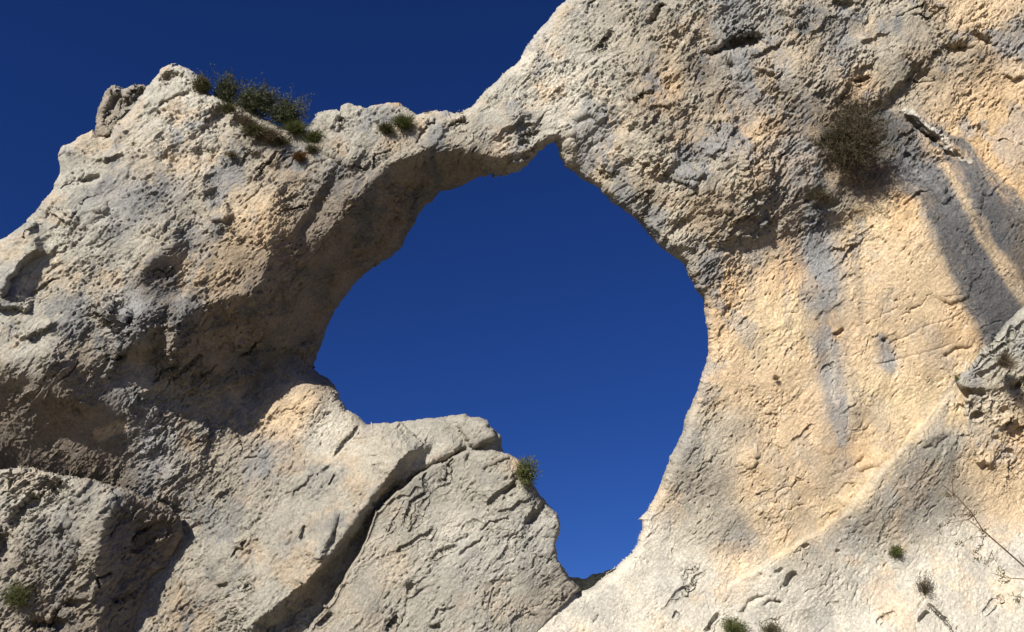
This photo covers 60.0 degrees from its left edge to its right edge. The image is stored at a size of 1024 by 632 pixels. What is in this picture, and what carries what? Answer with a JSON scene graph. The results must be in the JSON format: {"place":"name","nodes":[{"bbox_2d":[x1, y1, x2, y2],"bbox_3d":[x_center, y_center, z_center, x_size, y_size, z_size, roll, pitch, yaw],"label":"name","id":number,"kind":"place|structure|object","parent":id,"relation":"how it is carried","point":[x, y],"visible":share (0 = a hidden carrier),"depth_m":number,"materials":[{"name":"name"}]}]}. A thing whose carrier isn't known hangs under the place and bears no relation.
{"place":"outdoors","nodes":[
{"label":"outdoors","id":0,"kind":"place"},
{"bbox_2d":[0,0,708,578],"label":"sky","id":1,"kind":"structure","parent":0,"point":[527,302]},
{"bbox_2d":[569,570,610,590],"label":"hill","id":2,"kind":"structure","parent":0,"point":[592,580],"depth_m":33.70,"materials":[{"name":"green plant"}]},
{"bbox_3d":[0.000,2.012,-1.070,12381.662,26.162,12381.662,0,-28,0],"label":"ground","id":3,"kind":"structure","parent":0,"visible":0},
{"bbox_2d":[0,465,184,631],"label":"boulder","id":4,"kind":"object","parent":3,"relation":"on","point":[84,554],"visible":1,"depth_m":24.20,"materials":[{"name":"stone"}]},
{"bbox_2d":[0,575,35,608],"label":"moss bush","id":5,"kind":"object","parent":4,"relation":"on","point":[17,600],"visible":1,"depth_m":23.41,"materials":[{"name":"green plant"}]},
{"bbox_2d":[0,0,1023,631],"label":"rock arch","id":6,"kind":"object","parent":3,"relation":"on","point":[174,286],"visible":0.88,"depth_m":26.60,"materials":[{"name":"stone"}]},
{"bbox_2d":[95,84,147,137],"bbox_3d":[-12.656,-6.585,28.657,1.845,2.808,0.860,-3,-28,6],"label":"rock pinnacle","id":7,"kind":"object","parent":6,"relation":"on","point":[117,103],"visible":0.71,"depth_m":28.63,"materials":[{"name":"stone"}]},
{"bbox_2d":[189,68,214,94],"bbox_3d":[-9.763,-7.302,27.936,0.838,1.035,0.806,0,-28,0],"label":"dry bush","id":8,"kind":"object","parent":6,"relation":"on","point":[201,83],"visible":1,"depth_m":27.82,"materials":[{"name":"green plant"}]},
{"bbox_2d":[214,100,238,113],"bbox_3d":[-8.813,-6.402,27.364,0.868,0.802,0.517,0,-28,0],"label":"grass cushion","id":9,"kind":"object","parent":6,"relation":"on","point":[228,107],"depth_m":27.37,"materials":[{"name":"green plant"}]},
{"bbox_2d":[206,63,247,104],"bbox_3d":[-9.003,-7.185,28.174,1.278,1.408,1.406,0,-28,0],"label":"evergreen shrub","id":10,"kind":"object","parent":6,"relation":"on","point":[222,92],"visible":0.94,"depth_m":27.98,"materials":[{"name":"green plant"}]},
{"bbox_2d":[224,150,240,158],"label":"grass cushion","id":11,"kind":"object","parent":6,"relation":"on","point":[231,154],"depth_m":26.82,"materials":[{"name":"brown plant"}]},
{"bbox_2d":[230,114,253,124],"bbox_3d":[-8.249,-6.081,27.308,0.868,0.678,0.466,0,-28,0],"label":"grass cushion","id":12,"kind":"object","parent":6,"relation":"on","point":[242,119],"depth_m":27.29,"materials":[{"name":"green plant"}]},
{"bbox_2d":[219,77,289,122],"bbox_3d":[-8.060,-6.795,27.949,2.322,1.835,1.641,0,-28,0],"label":"evergreen shrub","id":13,"kind":"object","parent":6,"relation":"on","point":[252,99],"visible":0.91,"depth_m":27.83,"materials":[{"name":"green plant"}]},
{"bbox_2d":[241,117,274,142],"bbox_3d":[-7.801,-5.701,27.020,1.235,1.094,0.655,0,-28,0],"label":"grass cushion","id":14,"kind":"object","parent":6,"relation":"on","point":[252,129],"depth_m":26.97,"materials":[{"name":"green plant"}]},
{"bbox_2d":[258,125,286,141],"bbox_3d":[-7.387,-5.599,27.059,1.116,0.889,0.689,14,-31,-24],"label":"grass cushion","id":15,"kind":"object","parent":6,"relation":"on","point":[269,135],"depth_m":27.04,"materials":[{"name":"brown plant"}]},
{"bbox_2d":[269,134,290,145],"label":"grass cushion","id":16,"kind":"object","parent":6,"relation":"on","point":[281,140],"depth_m":27.13,"materials":[{"name":"brown plant"}]},
{"bbox_2d":[258,83,315,128],"bbox_3d":[-7.048,-6.445,27.907,2.253,1.625,1.420,0,-28,0],"label":"evergreen shrub","id":17,"kind":"object","parent":6,"relation":"on","point":[288,112],"visible":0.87,"depth_m":27.73,"materials":[{"name":"green plant"}]},
{"bbox_2d":[280,117,311,135],"bbox_3d":[-6.657,-5.848,27.259,1.188,0.913,0.718,0,-28,0],"label":"grass cushion","id":18,"kind":"object","parent":6,"relation":"on","point":[293,127],"depth_m":27.27,"materials":[{"name":"green plant"}]},
{"bbox_2d":[289,150,308,161],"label":"grass cushion","id":19,"kind":"object","parent":6,"relation":"on","point":[297,156],"depth_m":27.00,"materials":[{"name":"brown plant"}]},
{"bbox_2d":[302,143,317,152],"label":"grass cushion","id":20,"kind":"object","parent":6,"relation":"on","point":[311,148],"depth_m":27.13,"materials":[{"name":"green plant"}]},
{"bbox_2d":[298,126,329,143],"bbox_3d":[-6.076,-5.605,27.288,1.199,0.966,0.653,0,-28,0],"label":"grass cushion","id":21,"kind":"object","parent":6,"relation":"on","point":[312,135],"depth_m":27.23,"materials":[{"name":"green plant"}]},
{"bbox_2d":[375,120,397,134],"bbox_3d":[-3.895,-5.848,27.393,0.842,0.774,0.530,0,-28,0],"label":"grass cushion","id":22,"kind":"object","parent":6,"relation":"on","point":[385,127],"depth_m":27.36,"materials":[{"name":"green plant"}]},
{"bbox_2d":[387,112,422,129],"bbox_3d":[-3.320,-6.012,27.396,1.328,0.960,0.698,0,-28,0],"label":"grass cushion","id":23,"kind":"object","parent":6,"relation":"on","point":[401,121],"depth_m":27.40,"materials":[{"name":"green plant"}]},
{"bbox_2d":[307,449,580,631],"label":"limestone slab","id":24,"kind":"structure","parent":6,"relation":"on","point":[464,541],"depth_m":24.61,"materials":[{"name":"beige stone"}]},
{"bbox_2d":[513,454,541,489],"bbox_3d":[0.446,4.390,25.050,0.869,1.027,0.901,0,-28,0],"label":"green bush","id":25,"kind":"object","parent":24,"relation":"on","point":[523,472],"visible":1,"depth_m":24.95,"materials":[{"name":"green plant"}]},
{"bbox_2d":[719,614,751,631],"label":"green bush","id":26,"kind":"object","parent":6,"relation":"on","point":[730,626],"visible":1,"depth_m":23.73,"materials":[{"name":"green plant"}]},
{"bbox_2d":[758,614,783,631],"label":"twiggy plant","id":27,"kind":"object","parent":6,"relation":"on","point":[771,628],"visible":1,"depth_m":23.78,"materials":[{"name":"brown plant"}]},
{"bbox_2d":[806,186,836,203],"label":"wall shrub","id":28,"kind":"object","parent":6,"relation":"attached to","point":[820,194],"visible":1,"depth_m":27.30,"materials":[{"name":"brown plant"}]},
{"bbox_2d":[796,84,915,205],"bbox_3d":[10.668,-5.356,27.416,3.880,3.434,2.421,0,-28,0],"label":"shrub","id":29,"kind":"object","parent":6,"relation":"attached to","point":[851,135],"visible":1,"depth_m":27.27,"materials":[{"name":"green plant"}]},
{"bbox_2d":[887,541,905,560],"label":"plant","id":30,"kind":"object","parent":6,"relation":"on","point":[895,551],"visible":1,"depth_m":24.79,"materials":[{"name":"green plant"}]},
{"bbox_2d":[907,569,939,597],"bbox_3d":[11.185,7.371,24.277,0.871,0.877,0.844,0,-28,0],"label":"twiggy plant","id":31,"kind":"object","parent":6,"relation":"on","point":[924,587],"visible":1,"depth_m":24.26,"materials":[{"name":"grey plant"}]},
{"bbox_2d":[927,603,953,631],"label":"dead plant","id":32,"kind":"object","parent":6,"relation":"on","point":[944,619],"visible":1,"depth_m":23.79,"materials":[{"name":"brown plant"}]},
{"bbox_2d":[956,306,1023,488],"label":"rock outcrop","id":33,"kind":"object","parent":6,"relation":"on","point":[994,402],"visible":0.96,"depth_m":25.93,"materials":[{"name":"stone"}]},
{"bbox_2d":[991,348,1021,372],"bbox_3d":[14.172,1.353,25.329,0.819,1.024,0.692,20,-34,-32],"label":"dead tuft","id":34,"kind":"object","parent":33,"relation":"on","point":[1005,361],"visible":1,"depth_m":25.38,"materials":[{"name":"brown plant"}]},
{"bbox_2d":[934,463,1023,603],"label":"bare shrub","id":35,"kind":"object","parent":3,"relation":"on","point":[971,537],"visible":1,"depth_m":9.00,"materials":[{"name":"brown plant"}]}
]}

